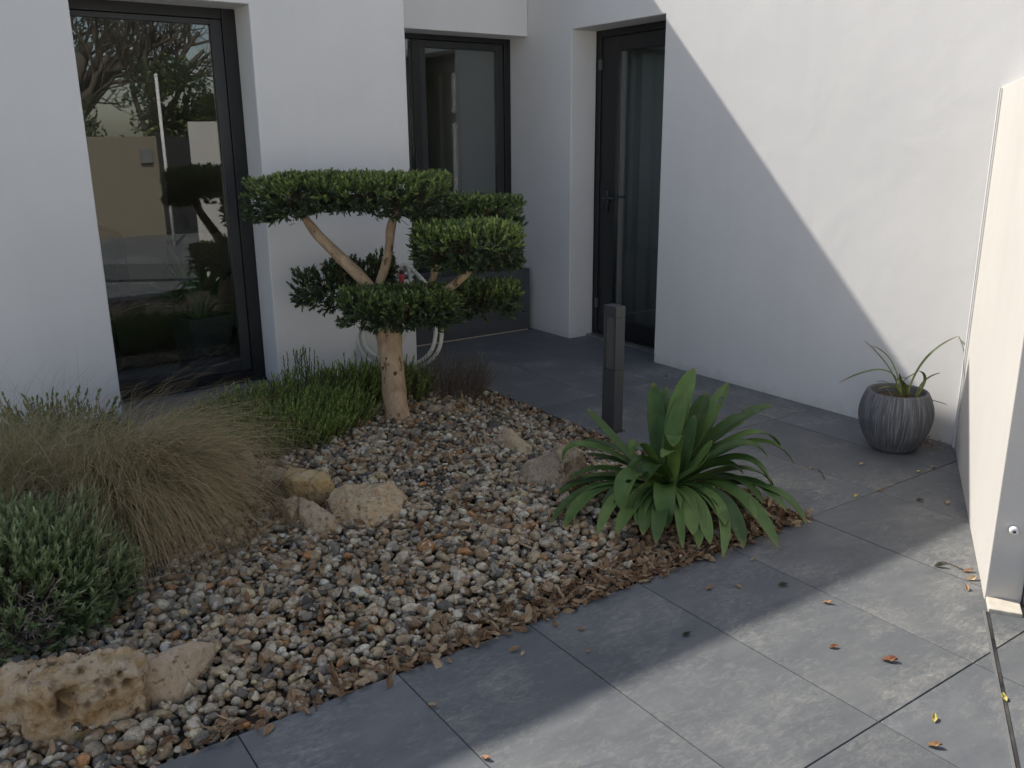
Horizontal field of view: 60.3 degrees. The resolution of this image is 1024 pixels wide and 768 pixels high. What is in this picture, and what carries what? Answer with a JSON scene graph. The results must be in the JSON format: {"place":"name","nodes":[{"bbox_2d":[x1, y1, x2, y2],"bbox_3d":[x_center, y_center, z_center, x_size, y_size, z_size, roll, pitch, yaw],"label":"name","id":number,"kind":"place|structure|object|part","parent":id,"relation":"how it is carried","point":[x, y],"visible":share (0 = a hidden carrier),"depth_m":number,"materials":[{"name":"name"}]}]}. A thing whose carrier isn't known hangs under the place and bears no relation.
{"place":"outdoors","nodes":[
{"label":"outdoors","id":0,"kind":"place"},
{"bbox_2d":[98,225,132,351],"bbox_3d":[-3.116,-0.688,6.326,0.690,0.902,0.610,-11,19,-33],"label":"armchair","id":1,"kind":"object","parent":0,"point":[114,259],"visible":0.19,"depth_m":6.45,"materials":[{"name":"grey fabric"}]},
{"bbox_2d":[165,226,236,333],"bbox_3d":[-2.263,-0.813,6.937,0.710,0.800,0.472,-11,19,-33],"label":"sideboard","id":2,"kind":"object","parent":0,"point":[207,248],"visible":0.19,"depth_m":6.64,"materials":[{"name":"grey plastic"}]},
{"bbox_3d":[-2.278,-0.766,6.654,0.347,0.710,0.020,-11,19,-33],"label":"door","id":3,"kind":"part","parent":2,"relation":"part of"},
{"bbox_2d":[0,376,793,767],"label":"gravel","id":4,"kind":"structure","parent":0,"point":[354,452],"depth_m":2.97,"materials":[{"name":"grey gravel"}]},
{"bbox_2d":[0,385,144,463],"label":"dark shrub","id":5,"kind":"object","parent":4,"relation":"on","point":[56,408],"visible":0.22,"depth_m":3.99,"materials":[{"name":"green plant"}]},
{"bbox_2d":[0,646,151,752],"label":"rock","id":6,"kind":"object","parent":4,"relation":"on","point":[43,701],"visible":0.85,"depth_m":2.22,"materials":[{"name":"beige stone"}]},
{"bbox_2d":[0,483,166,665],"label":"lavender","id":7,"kind":"object","parent":4,"relation":"on","point":[42,577],"visible":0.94,"depth_m":2.64,"materials":[{"name":"green plant"}]},
{"bbox_2d":[0,353,187,557],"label":"feather grass","id":8,"kind":"object","parent":4,"relation":"on","point":[11,460],"depth_m":3.28,"materials":[{"name":"green plant"}]},
{"bbox_2d":[1,350,239,453],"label":"grass awns","id":9,"kind":"object","parent":4,"relation":"on","point":[91,407],"depth_m":3.50,"materials":[{"name":"beige plant"}]},
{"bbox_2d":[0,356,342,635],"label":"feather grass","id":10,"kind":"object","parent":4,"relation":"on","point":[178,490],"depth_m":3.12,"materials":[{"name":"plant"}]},
{"bbox_2d":[146,641,215,708],"bbox_3d":[-0.932,0.784,2.457,0.139,0.161,0.266,3,16,13],"label":"rock","id":11,"kind":"object","parent":4,"relation":"on","point":[171,672],"visible":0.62,"depth_m":2.37,"materials":[{"name":"beige stone"}]},
{"bbox_2d":[239,450,256,471],"bbox_3d":[-1.180,0.361,3.955,0.090,0.178,0.161,0,15,1],"label":"rock","id":12,"kind":"object","parent":4,"relation":"on","point":[248,460],"visible":0.23,"depth_m":3.88,"materials":[{"name":"stone"}]},
{"bbox_2d":[193,446,317,527],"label":"grass strands","id":13,"kind":"object","parent":4,"relation":"on","point":[274,481],"depth_m":3.58},
{"bbox_2d":[246,466,286,483],"bbox_3d":[-1.056,0.404,3.824,0.186,0.067,0.148,-11,19,-33],"label":"rock","id":14,"kind":"object","parent":4,"relation":"on","point":[273,471],"visible":0.27,"depth_m":3.80,"materials":[{"name":"stone"}]},
{"bbox_2d":[157,347,439,461],"bbox_3d":[-1.030,0.029,4.582,0.909,0.376,1.552,12,20,38],"label":"green shrub","id":15,"kind":"object","parent":4,"relation":"on","point":[325,405],"visible":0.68,"depth_m":4.44,"materials":[{"name":"green plant"}]},
{"bbox_2d":[282,467,334,507],"bbox_3d":[-0.835,0.440,3.632,0.256,0.198,0.196,5,16,18],"label":"rock","id":16,"kind":"object","parent":4,"relation":"on","point":[323,486],"visible":0.52,"depth_m":3.54,"materials":[{"name":"stone"}]},
{"bbox_2d":[281,496,338,539],"bbox_3d":[-0.784,0.524,3.385,0.344,0.170,0.152,13,20,40],"label":"rock","id":17,"kind":"object","parent":4,"relation":"on","point":[316,518],"visible":0.63,"depth_m":3.30,"materials":[{"name":"stone"}]},
{"bbox_2d":[327,481,407,530],"bbox_3d":[-0.574,0.496,3.478,0.307,0.181,0.368,0,16,2],"label":"rock","id":18,"kind":"object","parent":4,"relation":"on","point":[363,501],"visible":0.64,"depth_m":3.41,"materials":[{"name":"beige stone"}]},
{"bbox_2d":[237,167,528,419],"bbox_3d":[-0.666,-0.467,4.775,1.551,1.394,0.982,-1,16,-2],"label":"clipped tree","id":19,"kind":"object","parent":4,"relation":"on","point":[384,303],"visible":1,"depth_m":4.51,"materials":[{"name":"green plant"}]},
{"bbox_2d":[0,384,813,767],"bbox_3d":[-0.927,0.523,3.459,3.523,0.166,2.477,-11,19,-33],"label":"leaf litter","id":20,"kind":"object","parent":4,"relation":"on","point":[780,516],"visible":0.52,"depth_m":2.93,"materials":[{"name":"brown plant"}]},
{"bbox_2d":[426,403,455,412],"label":"rock","id":21,"kind":"object","parent":4,"relation":"on","point":[447,407],"visible":0.72,"depth_m":4.73,"materials":[{"name":"stone"}]},
{"bbox_2d":[405,345,501,400],"bbox_3d":[-0.339,-0.074,5.150,0.631,0.279,0.620,-11,19,-33],"label":"heather","id":22,"kind":"object","parent":4,"relation":"on","point":[455,381],"visible":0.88,"depth_m":5.12,"materials":[{"name":"green plant"}]},
{"bbox_2d":[495,428,531,454],"bbox_3d":[0.003,0.291,4.204,0.130,0.164,0.277,-11,19,-33],"label":"rock","id":23,"kind":"object","parent":4,"relation":"on","point":[511,439],"visible":0.55,"depth_m":4.12,"materials":[{"name":"stone"}]},
{"bbox_2d":[518,443,590,488],"bbox_3d":[0.182,0.377,3.811,0.308,0.223,0.333,-11,19,-33],"label":"rock","id":24,"kind":"object","parent":4,"relation":"on","point":[548,467],"visible":0.69,"depth_m":3.73,"materials":[{"name":"stone"}]},
{"bbox_2d":[549,368,805,557],"bbox_3d":[0.655,0.303,3.464,0.962,0.560,0.910,2,16,7],"label":"strappy plant","id":25,"kind":"object","parent":4,"relation":"on","point":[683,450],"visible":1,"depth_m":3.52,"materials":[{"name":"green plant"}]},
{"bbox_2d":[8,328,1023,767],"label":"patio","id":26,"kind":"structure","parent":0,"point":[754,670],"depth_m":2.57,"materials":[{"name":"grey tile"}]},
{"bbox_2d":[414,266,529,346],"bbox_3d":[-0.455,-0.599,6.690,1.230,0.486,0.310,-11,19,-33],"label":"planter trough","id":27,"kind":"object","parent":26,"relation":"on","point":[475,327],"visible":0.33,"depth_m":6.71,"materials":[{"name":"concrete"}]},
{"bbox_2d":[509,646,519,651],"bbox_3d":[0.008,0.778,2.590,0.034,0.012,0.016,-4,16,-13],"label":"fallen leaf","id":28,"kind":"object","parent":26,"relation":"on","point":[512,648],"visible":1,"depth_m":2.59,"materials":[{"name":"brown plant"}]},
{"bbox_2d":[598,303,625,432],"bbox_3d":[0.514,-0.079,4.472,0.084,0.651,0.119,-11,19,-33],"label":"bollard light","id":29,"kind":"object","parent":26,"relation":"on","point":[613,362],"visible":0.98,"depth_m":4.44,"materials":[{"name":"metal"}]},
{"bbox_2d":[881,655,897,660],"bbox_3d":[1.083,0.786,2.523,0.046,0.014,0.021,5,17,20],"label":"fallen leaf","id":30,"kind":"object","parent":26,"relation":"on","point":[890,658],"visible":1,"depth_m":2.53,"materials":[{"name":"brown plant"}]},
{"bbox_2d":[839,336,963,453],"bbox_3d":[1.838,0.046,4.186,0.525,0.538,0.334,6,17,23],"label":"potted plant","id":31,"kind":"object","parent":26,"relation":"on","point":[896,418],"visible":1,"depth_m":4.12,"materials":[{"name":"green plant"}]},
{"bbox_2d":[921,436,946,450],"bbox_3d":[2.015,0.276,4.348,0.181,0.033,0.280,-11,19,-33],"label":"leaf debris","id":32,"kind":"object","parent":26,"relation":"on","point":[930,443],"visible":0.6,"depth_m":4.30,"materials":[{"name":"brown plant"}]},
{"bbox_2d":[927,741,942,745],"bbox_3d":[1.041,0.885,2.168,0.036,0.014,0.017,5,17,20],"label":"fallen leaf","id":33,"kind":"object","parent":26,"relation":"on","point":[934,743],"visible":1,"depth_m":2.17,"materials":[{"name":"brown plant"}]},
{"bbox_2d":[932,713,937,721],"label":"fallen leaf","id":34,"kind":"object","parent":26,"relation":"on","point":[934,717],"visible":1,"depth_m":2.27,"materials":[{"name":"yellow plant"}]},
{"bbox_2d":[934,562,945,565],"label":"fallen leaf","id":35,"kind":"object","parent":26,"relation":"on","point":[939,564],"visible":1,"depth_m":3.08,"materials":[{"name":"green plant"}]},
{"bbox_2d":[966,575,977,579],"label":"fallen leaf","id":36,"kind":"object","parent":26,"relation":"on","point":[972,577],"visible":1,"depth_m":2.98,"materials":[{"name":"beige plant"}]},
{"bbox_2d":[952,77,1023,616],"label":"garden wall","id":37,"kind":"structure","parent":26,"relation":"on","point":[988,441],"depth_m":3.13,"materials":[{"name":"beige paint"}]},
{"bbox_2d":[983,610,1019,767],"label":"track","id":38,"kind":"structure","parent":26,"relation":"on","point":[1013,755],"depth_m":2.36,"materials":[{"name":"white metal"}]},
{"bbox_2d":[1002,692,1007,700],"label":"fallen leaf","id":39,"kind":"object","parent":38,"relation":"on","point":[1004,696],"visible":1,"depth_m":2.35,"materials":[{"name":"yellow plant"}]},
{"bbox_2d":[239,390,972,766],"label":"patio bedding","id":40,"kind":"object","parent":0,"point":[509,400],"visible":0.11,"depth_m":4.61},
{"label":"ground","id":41,"kind":"structure","parent":0,"visible":0},
{"bbox_2d":[0,0,1023,444],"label":"house","id":42,"kind":"structure","parent":41,"relation":"on","point":[780,198],"depth_m":5.18,"materials":[{"name":"white paint"}]},
{"bbox_2d":[68,0,266,401],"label":"patio door","id":43,"kind":"structure","parent":42,"relation":"in","point":[221,23],"depth_m":5.22,"materials":[{"name":"black metal"}]},
{"bbox_2d":[106,246,233,367],"bbox_3d":[-2.142,-0.539,5.971,1.043,0.786,0.910,3,16,13],"label":"house plant","id":44,"kind":"object","parent":42,"relation":"in","point":[201,330],"visible":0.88,"depth_m":5.86,"materials":[{"name":"green plant"}]},
{"bbox_2d":[349,262,443,370],"bbox_3d":[-0.754,-0.434,5.658,0.684,0.691,0.311,3,16,11],"label":"garden hose","id":45,"kind":"object","parent":42,"relation":"attached to","point":[408,268],"visible":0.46,"depth_m":5.59,"materials":[{"name":"beige rubber"}]},
{"bbox_2d":[404,32,511,272],"bbox_3d":[-0.548,-1.530,6.621,1.333,2.120,0.070,-11,19,-33],"label":"window","id":46,"kind":"structure","parent":42,"relation":"in","point":[417,43],"depth_m":6.50,"materials":[{"name":"black metal"}]},
{"bbox_2d":[586,20,665,353],"bbox_3d":[0.916,-1.391,6.148,0.248,2.279,0.975,-11,19,-33],"label":"entrance door","id":47,"kind":"structure","parent":42,"relation":"in","point":[630,60],"depth_m":6.33,"materials":[{"name":"black metal"}]}
]}

